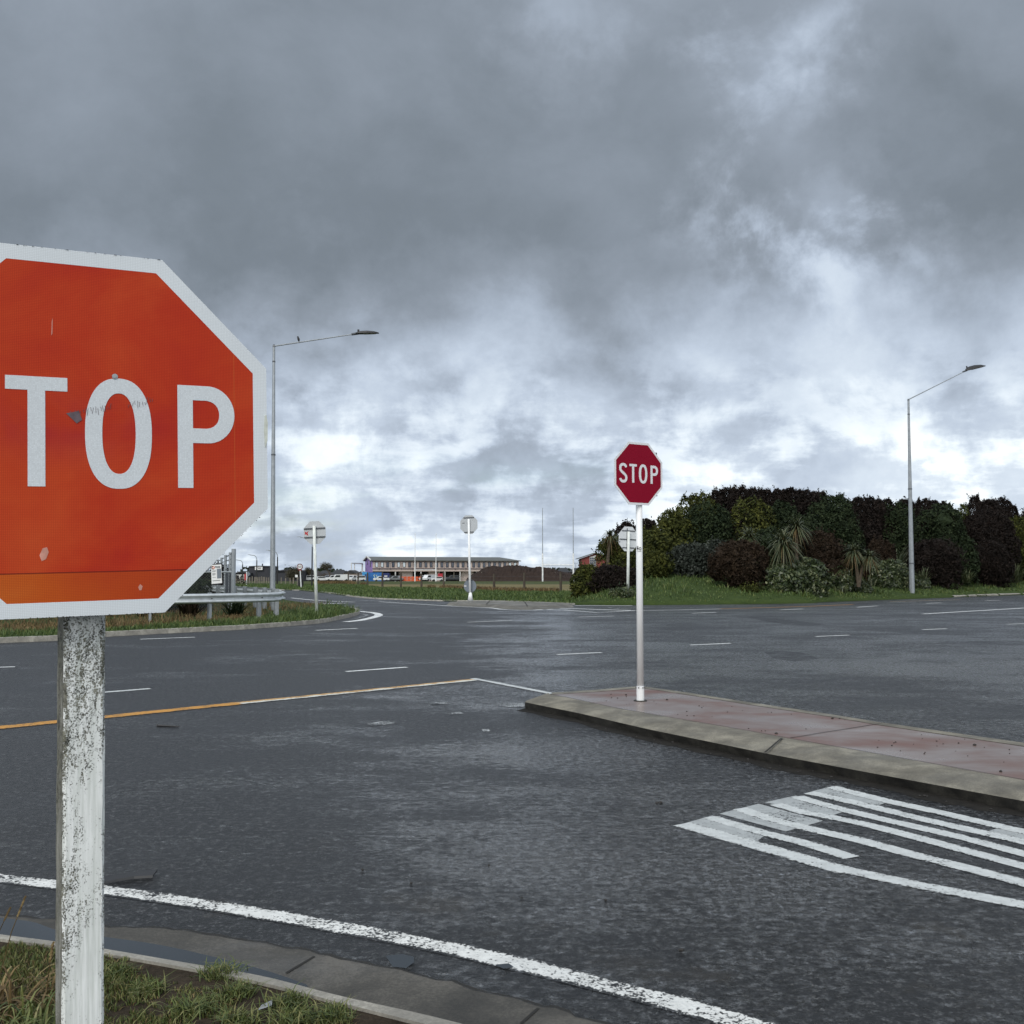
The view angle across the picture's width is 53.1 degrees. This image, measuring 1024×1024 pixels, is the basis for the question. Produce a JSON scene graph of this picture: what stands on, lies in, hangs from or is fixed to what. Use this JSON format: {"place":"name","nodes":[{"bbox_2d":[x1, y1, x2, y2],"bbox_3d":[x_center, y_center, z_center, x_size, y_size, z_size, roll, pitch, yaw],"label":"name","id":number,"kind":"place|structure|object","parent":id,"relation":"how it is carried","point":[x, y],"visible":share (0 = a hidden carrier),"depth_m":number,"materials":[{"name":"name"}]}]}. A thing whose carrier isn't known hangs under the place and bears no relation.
{"place":"outdoors","nodes":[
{"label":"outdoors","id":0,"kind":"place"},
{"bbox_2d":[0,600,329,631],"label":"dry grass","id":1,"kind":"structure","parent":0,"point":[181,618],"depth_m":31.57,"materials":[{"name":"plant"}]},
{"bbox_2d":[0,592,359,637],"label":"corner verge","id":2,"kind":"structure","parent":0,"point":[280,610],"depth_m":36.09,"materials":[{"name":"green plant"}]},
{"bbox_2d":[168,577,212,611],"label":"shrub","id":3,"kind":"object","parent":2,"relation":"on","point":[201,587],"visible":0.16,"depth_m":39.95,"materials":[{"name":"green plant"}]},
{"bbox_2d":[175,593,205,616],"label":"flax bush","id":4,"kind":"object","parent":2,"relation":"on","point":[191,609],"visible":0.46,"depth_m":35.10,"materials":[{"name":"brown plant"}]},
{"bbox_2d":[165,549,235,612],"bbox_3d":[-18.136,3.481,53.657,15.793,2.400,36.602,0,-3,0],"label":"chain link fence","id":5,"kind":"object","parent":2,"relation":"on","point":[229,576],"visible":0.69,"depth_m":37.90,"materials":[{"name":"metal"}]},
{"bbox_2d":[148,585,285,620],"bbox_3d":[-14.032,3.862,46.795,8.197,0.950,34.091,1,-3,-10],"label":"guardrail","id":6,"kind":"object","parent":2,"relation":"on","point":[256,596],"visible":0.59,"depth_m":33.18,"materials":[{"name":"metal"}]},
{"bbox_2d":[212,603,254,616],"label":"flax bush","id":7,"kind":"object","parent":2,"relation":"on","point":[238,610],"visible":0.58,"depth_m":35.19,"materials":[{"name":"green plant"}]},
{"bbox_2d":[304,521,325,610],"bbox_3d":[-6.943,2.011,35.897,0.816,3.396,0.160,0,-3,4],"label":"road sign","id":8,"kind":"object","parent":2,"relation":"on","point":[314,533],"visible":0.9,"depth_m":35.97,"materials":[{"name":"metal"}]},
{"bbox_2d":[270,329,378,605],"bbox_3d":[-8.060,-1.590,43.967,4.596,12.636,0.338,0,-3,0],"label":"street lamp","id":9,"kind":"object","parent":2,"relation":"on","point":[272,550],"visible":0.94,"depth_m":43.93,"materials":[{"name":"metal"}]},
{"bbox_2d":[0,940,408,1023],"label":"verge","id":10,"kind":"structure","parent":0,"point":[183,978],"depth_m":3.75,"materials":[{"name":"green plant"}]},
{"bbox_2d":[0,964,55,1023],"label":"dry grass clump","id":11,"kind":"object","parent":10,"relation":"on","point":[11,990],"visible":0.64,"depth_m":3.64,"materials":[{"name":"beige plant"}]},
{"bbox_2d":[0,985,162,1023],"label":"long grass clump","id":12,"kind":"object","parent":10,"relation":"on","point":[24,1018],"visible":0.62,"depth_m":3.44,"materials":[{"name":"green plant"}]},
{"bbox_2d":[104,957,147,979],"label":"grass tuft","id":13,"kind":"object","parent":10,"relation":"on","point":[121,968],"visible":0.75,"depth_m":3.96,"materials":[{"name":"green plant"}]},
{"bbox_2d":[0,243,267,1023],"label":"stop sign","id":14,"kind":"object","parent":10,"relation":"on","point":[133,437],"visible":1,"depth_m":2.12,"materials":[{"name":"metal"}]},
{"bbox_2d":[115,967,179,1005],"bbox_3d":[-1.364,1.759,3.794,0.274,0.053,0.242,1,-4,-23],"label":"grass tuft","id":15,"kind":"object","parent":10,"relation":"on","point":[156,986],"visible":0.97,"depth_m":3.79,"materials":[{"name":"green plant"}]},
{"bbox_2d":[153,991,226,1023],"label":"grass tuft","id":16,"kind":"object","parent":10,"relation":"on","point":[194,1012],"visible":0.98,"depth_m":3.62,"materials":[{"name":"green plant"}]},
{"bbox_2d":[188,953,255,981],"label":"grass tuft","id":17,"kind":"object","parent":10,"relation":"on","point":[210,973],"visible":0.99,"depth_m":3.96,"materials":[{"name":"green plant"}]},
{"bbox_2d":[199,999,271,1023],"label":"grass tuft","id":18,"kind":"object","parent":10,"relation":"on","point":[236,1015],"visible":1,"depth_m":3.54,"materials":[{"name":"green plant"}]},
{"bbox_2d":[203,973,274,1001],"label":"grass tuft","id":19,"kind":"object","parent":10,"relation":"on","point":[239,989],"visible":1,"depth_m":3.78,"materials":[{"name":"green plant"}]},
{"bbox_2d":[248,979,313,1012],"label":"grass tuft","id":20,"kind":"object","parent":10,"relation":"on","point":[278,1002],"visible":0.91,"depth_m":3.69,"materials":[{"name":"green plant"}]},
{"bbox_2d":[254,998,326,1023],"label":"grass tuft","id":21,"kind":"object","parent":10,"relation":"on","point":[288,1019],"visible":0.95,"depth_m":3.55,"materials":[{"name":"green plant"}]},
{"bbox_2d":[297,995,360,1023],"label":"grass tuft","id":22,"kind":"object","parent":10,"relation":"on","point":[334,1012],"visible":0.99,"depth_m":3.58,"materials":[{"name":"green plant"}]},
{"bbox_2d":[209,580,574,590],"bbox_3d":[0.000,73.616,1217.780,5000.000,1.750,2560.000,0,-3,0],"label":"ground","id":23,"kind":"structure","parent":0,"point":[541,584],"depth_m":148.20,"materials":[{"name":"green plant"}]},
{"bbox_2d":[249,564,276,580],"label":"commercial building","id":24,"kind":"structure","parent":23,"relation":"on","point":[263,571],"depth_m":299.50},
{"bbox_2d":[466,564,574,580],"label":"soil mound","id":25,"kind":"object","parent":23,"relation":"on","point":[510,573],"visible":0.54,"depth_m":315.69,"materials":[{"name":"brown soil"}]},
{"bbox_2d":[236,582,576,602],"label":"verge","id":26,"kind":"structure","parent":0,"point":[397,595],"depth_m":71.58,"materials":[{"name":"green plant"}]},
{"bbox_2d":[313,580,559,591],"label":"rough growth","id":27,"kind":"object","parent":26,"relation":"on","point":[482,587],"visible":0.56,"depth_m":86.36,"materials":[{"name":"green plant"}]},
{"bbox_2d":[348,572,561,589],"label":"post and wire fence","id":28,"kind":"object","parent":26,"relation":"on","point":[494,576],"visible":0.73,"depth_m":99.17,"materials":[{"name":"brown wood"}]},
{"bbox_2d":[363,556,519,580],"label":"school building","id":29,"kind":"structure","parent":0,"point":[396,566],"depth_m":359.16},
{"bbox_2d":[0,590,1023,1023],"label":"road","id":30,"kind":"structure","parent":0,"point":[314,806],"depth_m":7.27,"materials":[{"name":"black asphalt"}]},
{"bbox_2d":[0,702,240,728],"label":"yellow line","id":31,"kind":"object","parent":30,"relation":"on","point":[116,715],"visible":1,"depth_m":11.91,"materials":[{"name":"paint"}]},
{"bbox_2d":[104,870,156,883],"bbox_3d":[-2.060,1.960,5.500,0.302,0.025,0.097,2,-4,-29],"label":"rubber strip","id":32,"kind":"object","parent":30,"relation":"on","point":[145,874],"visible":0.87,"depth_m":5.50,"materials":[{"name":"black rubber"}]},
{"bbox_2d":[0,608,359,642],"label":"corner kerb","id":33,"kind":"structure","parent":30,"relation":"on","point":[142,632],"depth_m":28.00,"materials":[{"name":"grey concrete"}]},
{"bbox_2d":[0,934,460,1023],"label":"kerb","id":34,"kind":"structure","parent":30,"relation":"on","point":[409,1017],"depth_m":3.84,"materials":[{"name":"grey concrete"}]},
{"bbox_2d":[0,916,601,1023],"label":"gutter","id":35,"kind":"object","parent":30,"relation":"on","point":[411,992],"visible":0.64,"depth_m":4.12,"materials":[{"name":"concrete"}]},
{"bbox_2d":[0,918,306,986],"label":"water","id":36,"kind":"structure","parent":35,"relation":"on","point":[27,929],"depth_m":4.47,"materials":[{"name":"grey liquid"}]},
{"bbox_2d":[0,914,610,1023],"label":"gutter crack","id":37,"kind":"object","parent":35,"relation":"on","point":[460,983],"visible":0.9,"depth_m":4.34,"materials":[{"name":"grey concrete"}]},
{"bbox_2d":[235,679,475,703],"bbox_3d":[-1.982,2.480,14.269,4.064,0.001,0.240,3,-5,-44],"label":"worn yellow line","id":38,"kind":"object","parent":30,"relation":"on","point":[335,693],"visible":1,"depth_m":14.09,"materials":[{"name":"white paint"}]},
{"bbox_2d":[0,873,779,1023],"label":"edge line","id":39,"kind":"object","parent":30,"relation":"on","point":[686,1006],"visible":0.94,"depth_m":4.49,"materials":[{"name":"paint"}]},
{"bbox_2d":[386,954,413,967],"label":"puddle","id":40,"kind":"object","parent":30,"relation":"on","point":[402,960],"visible":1,"depth_m":4.34,"materials":[{"name":"grey liquid"}]},
{"bbox_2d":[460,515,477,600],"bbox_3d":[-2.265,2.549,53.641,0.992,4.771,0.285,-1,-4,18],"label":"road sign","id":41,"kind":"object","parent":30,"relation":"on","point":[468,524],"visible":0.94,"depth_m":53.63,"materials":[{"name":"metal"}]},
{"bbox_2d":[447,601,572,609],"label":"traffic island","id":42,"kind":"structure","parent":30,"relation":"on","point":[519,605],"depth_m":47.84,"materials":[{"name":"concrete"}]},
{"bbox_2d":[687,815,762,840],"bbox_3d":[1.421,2.037,6.601,0.390,0.001,0.582,3,-5,-44],"label":"road marking","id":43,"kind":"object","parent":30,"relation":"on","point":[724,828],"visible":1,"depth_m":6.59,"materials":[{"name":"paint"}]},
{"bbox_2d":[673,822,852,873],"bbox_3d":[1.485,2.012,6.174,0.164,0.001,1.306,2,-4,-35],"label":"hatch bar","id":44,"kind":"object","parent":30,"relation":"on","point":[777,851],"visible":1,"depth_m":6.11,"materials":[{"name":"white paint"}]},
{"bbox_2d":[517,708,1023,817],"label":"kerb grit","id":45,"kind":"object","parent":30,"relation":"on","point":[930,797],"visible":1,"depth_m":8.46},
{"bbox_2d":[720,804,821,830],"bbox_3d":[1.748,2.055,6.904,0.447,0.001,0.636,2,-4,-34],"label":"road marking","id":46,"kind":"object","parent":30,"relation":"on","point":[787,815],"visible":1,"depth_m":6.88,"materials":[{"name":"paint"}]},
{"bbox_2d":[525,686,1023,810],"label":"traffic island","id":47,"kind":"structure","parent":30,"relation":"on","point":[843,746],"depth_m":9.40,"materials":[{"name":"concrete"}]},
{"bbox_2d":[614,442,662,701],"bbox_3d":[1.485,0.705,12.204,0.749,3.072,0.167,2,-4,-30],"label":"stop sign","id":48,"kind":"object","parent":47,"relation":"on","point":[638,474],"visible":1,"depth_m":12.19,"materials":[{"name":"metal"}]},
{"bbox_2d":[704,816,857,858],"bbox_3d":[1.653,2.025,6.408,0.153,0.001,1.173,2,-4,-33],"label":"hatch bar","id":49,"kind":"object","parent":30,"relation":"on","point":[794,840],"visible":1,"depth_m":6.36,"materials":[{"name":"white paint"}]},
{"bbox_2d":[747,616,824,625],"bbox_3d":[9.184,3.664,34.518,1.486,0.001,6.677,0,-3,0],"label":"seal patch","id":50,"kind":"object","parent":30,"relation":"on","point":[785,622],"visible":1,"depth_m":33.30,"materials":[{"name":"black asphalt"}]},
{"bbox_2d":[765,651,818,660],"bbox_3d":[5.493,2.826,20.152,0.849,0.001,2.650,0,-3,7],"label":"seal patch","id":51,"kind":"object","parent":30,"relation":"on","point":[791,656],"visible":1,"depth_m":19.95,"materials":[{"name":"grey asphalt"}]},
{"bbox_2d":[766,796,840,814],"bbox_3d":[2.118,2.074,7.239,0.360,0.001,0.533,3,-4,-38],"label":"road marking","id":52,"kind":"object","parent":30,"relation":"on","point":[802,804],"visible":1,"depth_m":7.24,"materials":[{"name":"paint"}]},
{"bbox_2d":[804,786,882,804],"bbox_3d":[2.512,2.092,7.552,0.402,0.001,0.564,3,-4,-42],"label":"road marking","id":53,"kind":"object","parent":30,"relation":"on","point":[840,794],"visible":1,"depth_m":7.56,"materials":[{"name":"paint"}]},
{"bbox_2d":[732,807,1023,886],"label":"hatch bar","id":54,"kind":"object","parent":30,"relation":"on","point":[915,855],"visible":1,"depth_m":6.11,"materials":[{"name":"white paint"}]},
{"bbox_2d":[771,803,1023,868],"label":"hatch bar","id":55,"kind":"object","parent":30,"relation":"on","point":[965,850],"visible":1,"depth_m":6.41,"materials":[{"name":"white paint"}]},
{"bbox_2d":[791,796,1023,856],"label":"hatch bar","id":56,"kind":"object","parent":30,"relation":"on","point":[997,846],"visible":1,"depth_m":6.63,"materials":[{"name":"white paint"}]},
{"bbox_2d":[806,791,1023,844],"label":"hatch bar","id":57,"kind":"object","parent":30,"relation":"on","point":[929,820],"visible":1,"depth_m":6.85,"materials":[{"name":"white paint"}]},
{"bbox_2d":[826,786,1023,833],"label":"hatch bar","id":58,"kind":"object","parent":30,"relation":"on","point":[936,811],"visible":1,"depth_m":7.08,"materials":[{"name":"white paint"}]},
{"bbox_2d":[845,868,1023,908],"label":"hatch bar","id":59,"kind":"object","parent":30,"relation":"on","point":[941,889],"visible":1,"depth_m":5.34,"materials":[{"name":"white paint"}]},
{"bbox_2d":[0,0,1023,571],"label":"sky","id":60,"kind":"structure","parent":0,"point":[735,240],"materials":[{"name":"grey"}]},
{"bbox_2d":[575,571,1023,604],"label":"bank","id":61,"kind":"structure","parent":0,"point":[732,599],"depth_m":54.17,"materials":[{"name":"green plant"}]},
{"bbox_2d":[568,560,599,598],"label":"shrub","id":62,"kind":"object","parent":61,"relation":"on","point":[581,575],"visible":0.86,"depth_m":55.83,"materials":[{"name":"green plant"}]},
{"bbox_2d":[591,533,635,574],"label":"bush","id":63,"kind":"object","parent":61,"relation":"on","point":[619,555],"visible":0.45,"depth_m":59.35,"materials":[{"name":"green plant"}]},
{"bbox_2d":[585,560,645,593],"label":"shrub","id":64,"kind":"object","parent":61,"relation":"on","point":[608,575],"visible":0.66,"depth_m":55.49,"materials":[{"name":"purple plant"}]},
{"bbox_2d":[608,581,635,597],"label":"shrub","id":65,"kind":"object","parent":61,"relation":"on","point":[623,592],"visible":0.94,"depth_m":52.45,"materials":[{"name":"green plant"}]},
{"bbox_2d":[619,526,635,587],"bbox_3d":[6.040,2.658,52.906,1.276,3.815,0.214,2,-4,-27],"label":"road sign","id":66,"kind":"object","parent":61,"relation":"on","point":[627,539],"visible":0.84,"depth_m":52.88,"materials":[{"name":"white metal"}]},
{"bbox_2d":[633,549,675,578],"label":"shrub","id":67,"kind":"object","parent":61,"relation":"on","point":[655,562],"visible":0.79,"depth_m":58.57,"materials":[{"name":"green plant"}]},
{"bbox_2d":[632,524,683,572],"bbox_3d":[8.549,2.467,61.860,3.749,3.483,3.587,1,-4,-19],"label":"shrub","id":68,"kind":"object","parent":61,"relation":"on","point":[653,539],"visible":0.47,"depth_m":60.88,"materials":[{"name":"green plant"}]},
{"bbox_2d":[649,505,700,570],"bbox_3d":[10.227,2.196,64.335,4.236,5.388,4.204,0,-3,0],"label":"bush","id":69,"kind":"object","parent":61,"relation":"on","point":[673,521],"visible":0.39,"depth_m":63.39,"materials":[{"name":"green plant"}]},
{"bbox_2d":[675,491,714,529],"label":"bush","id":70,"kind":"object","parent":61,"relation":"on","point":[691,500],"visible":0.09,"depth_m":67.39,"materials":[{"name":"green plant"}]},
{"bbox_2d":[665,540,726,577],"bbox_3d":[10.889,3.266,60.513,4.348,3.201,3.340,0,-3,0],"label":"shrub","id":71,"kind":"object","parent":61,"relation":"on","point":[691,559],"visible":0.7,"depth_m":59.58,"materials":[{"name":"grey plant"}]},
{"bbox_2d":[683,499,736,544],"bbox_3d":[12.246,2.041,64.358,3.790,5.649,3.274,0,-3,0],"label":"bush","id":72,"kind":"object","parent":61,"relation":"on","point":[714,526],"visible":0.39,"depth_m":63.60,"materials":[{"name":"green plant"}]},
{"bbox_2d":[706,537,770,588],"bbox_3d":[12.601,3.061,56.870,3.894,3.321,3.260,0,-3,0],"label":"shrub","id":73,"kind":"object","parent":61,"relation":"on","point":[736,560],"visible":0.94,"depth_m":55.96,"materials":[{"name":"brown plant"}]},
{"bbox_2d":[724,482,759,539],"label":"bush","id":74,"kind":"object","parent":61,"relation":"on","point":[736,492],"visible":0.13,"depth_m":70.53,"materials":[{"name":"purple plant"}]},
{"bbox_2d":[726,494,778,540],"bbox_3d":[15.124,2.050,64.823,3.840,6.346,3.446,0,-3,0],"label":"bush","id":75,"kind":"object","parent":61,"relation":"on","point":[754,519],"visible":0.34,"depth_m":64.44,"materials":[{"name":"green plant"}]},
{"bbox_2d":[758,485,779,521],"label":"bush","id":76,"kind":"object","parent":61,"relation":"on","point":[770,498],"visible":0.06,"depth_m":72.61,"materials":[{"name":"purple plant"}]},
{"bbox_2d":[752,524,793,565],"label":"bush","id":77,"kind":"object","parent":61,"relation":"on","point":[767,535],"visible":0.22,"depth_m":62.28,"materials":[{"name":"green plant"}]},
{"bbox_2d":[753,560,810,592],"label":"shrub","id":78,"kind":"object","parent":61,"relation":"on","point":[780,576],"visible":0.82,"depth_m":55.91,"materials":[{"name":"green plant"}]},
{"bbox_2d":[763,499,802,545],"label":"bush","id":79,"kind":"object","parent":61,"relation":"on","point":[783,516],"visible":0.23,"depth_m":65.41,"materials":[{"name":"green plant"}]},
{"bbox_2d":[764,528,806,568],"bbox_3d":[15.054,2.728,56.959,3.103,3.741,2.999,0,-3,0],"label":"cabbage tree","id":80,"kind":"object","parent":61,"relation":"on","point":[785,547],"visible":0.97,"depth_m":56.63,"materials":[{"name":"green plant"}]},
{"bbox_2d":[776,515,814,559],"bbox_3d":[16.656,2.221,59.944,2.560,4.149,2.528,0,-3,0],"label":"cabbage tree","id":81,"kind":"object","parent":61,"relation":"on","point":[795,530],"visible":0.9,"depth_m":59.87,"materials":[{"name":"green plant"}]},
{"bbox_2d":[779,486,811,514],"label":"bush","id":82,"kind":"object","parent":61,"relation":"on","point":[790,494],"visible":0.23,"depth_m":72.44,"materials":[{"name":"purple plant"}]},
{"bbox_2d":[787,513,827,555],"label":"bush","id":83,"kind":"object","parent":61,"relation":"on","point":[813,525],"visible":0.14,"depth_m":65.41,"materials":[{"name":"green plant"}]},
{"bbox_2d":[791,556,833,597],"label":"shrub","id":84,"kind":"object","parent":61,"relation":"on","point":[816,586],"visible":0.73,"depth_m":56.69,"materials":[{"name":"green plant"}]},
{"bbox_2d":[792,526,849,584],"bbox_3d":[18.780,3.049,61.669,3.654,4.630,3.223,-3,-4,40],"label":"bush","id":85,"kind":"object","parent":61,"relation":"on","point":[827,550],"visible":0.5,"depth_m":60.91,"materials":[{"name":"brown plant"}]},
{"bbox_2d":[805,490,867,577],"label":"bush","id":86,"kind":"object","parent":61,"relation":"on","point":[831,517],"visible":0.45,"depth_m":68.17,"materials":[{"name":"green plant"}]},
{"bbox_2d":[821,561,855,591],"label":"shrub","id":87,"kind":"object","parent":61,"relation":"on","point":[848,581],"visible":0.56,"depth_m":60.51,"materials":[{"name":"green plant"}]},
{"bbox_2d":[840,542,881,586],"bbox_3d":[20.644,3.126,60.700,2.707,2.710,2.105,0,-3,0],"label":"cabbage tree","id":88,"kind":"object","parent":61,"relation":"on","point":[854,555],"visible":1,"depth_m":60.54,"materials":[{"name":"green plant"}]},
{"bbox_2d":[845,494,884,574],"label":"bush","id":89,"kind":"object","parent":61,"relation":"on","point":[866,516],"visible":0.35,"depth_m":72.95,"materials":[{"name":"purple plant"}]},
{"bbox_2d":[861,533,897,583],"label":"bush","id":90,"kind":"object","parent":61,"relation":"on","point":[882,548],"visible":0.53,"depth_m":66.60,"materials":[{"name":"brown plant"}]},
{"bbox_2d":[867,558,908,590],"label":"shrub","id":91,"kind":"object","parent":61,"relation":"on","point":[892,576],"visible":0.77,"depth_m":65.46,"materials":[{"name":"green plant"}]},
{"bbox_2d":[871,495,906,559],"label":"bush","id":92,"kind":"object","parent":61,"relation":"on","point":[879,506],"visible":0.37,"depth_m":73.42,"materials":[{"name":"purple plant"}]},
{"bbox_2d":[882,499,923,569],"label":"bush","id":93,"kind":"object","parent":61,"relation":"on","point":[902,524],"visible":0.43,"depth_m":72.76,"materials":[{"name":"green plant"}]},
{"bbox_2d":[900,536,969,589],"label":"bush","id":94,"kind":"object","parent":61,"relation":"on","point":[940,557],"visible":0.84,"depth_m":69.71,"materials":[{"name":"purple plant"}]},
{"bbox_2d":[915,502,970,581],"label":"bush","id":95,"kind":"object","parent":61,"relation":"on","point":[942,525],"visible":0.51,"depth_m":74.03,"materials":[{"name":"green plant"}]},
{"bbox_2d":[907,365,984,592],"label":"street lamp","id":96,"kind":"object","parent":61,"relation":"on","point":[911,554],"visible":0.98,"depth_m":65.09,"materials":[{"name":"metal"}]},
{"bbox_2d":[951,534,981,586],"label":"bush","id":97,"kind":"object","parent":61,"relation":"on","point":[972,566],"visible":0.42,"depth_m":73.99,"materials":[{"name":"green plant"}]},
{"bbox_2d":[962,505,1021,581],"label":"bush","id":98,"kind":"object","parent":61,"relation":"on","point":[988,525],"visible":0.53,"depth_m":79.33,"materials":[{"name":"purple plant"}]},
{"bbox_2d":[970,538,1015,587],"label":"bush","id":99,"kind":"object","parent":61,"relation":"on","point":[994,570],"visible":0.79,"depth_m":75.92,"materials":[{"name":"purple plant"}]},
{"bbox_2d":[991,495,1019,525],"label":"bush","id":100,"kind":"object","parent":61,"relation":"on","point":[1009,506],"visible":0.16,"depth_m":85.66,"materials":[{"name":"purple plant"}]},
{"bbox_2d":[1007,515,1023,581],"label":"bush","id":101,"kind":"object","parent":61,"relation":"on","point":[1019,528],"visible":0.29,"depth_m":81.84,"materials":[{"name":"green plant"}]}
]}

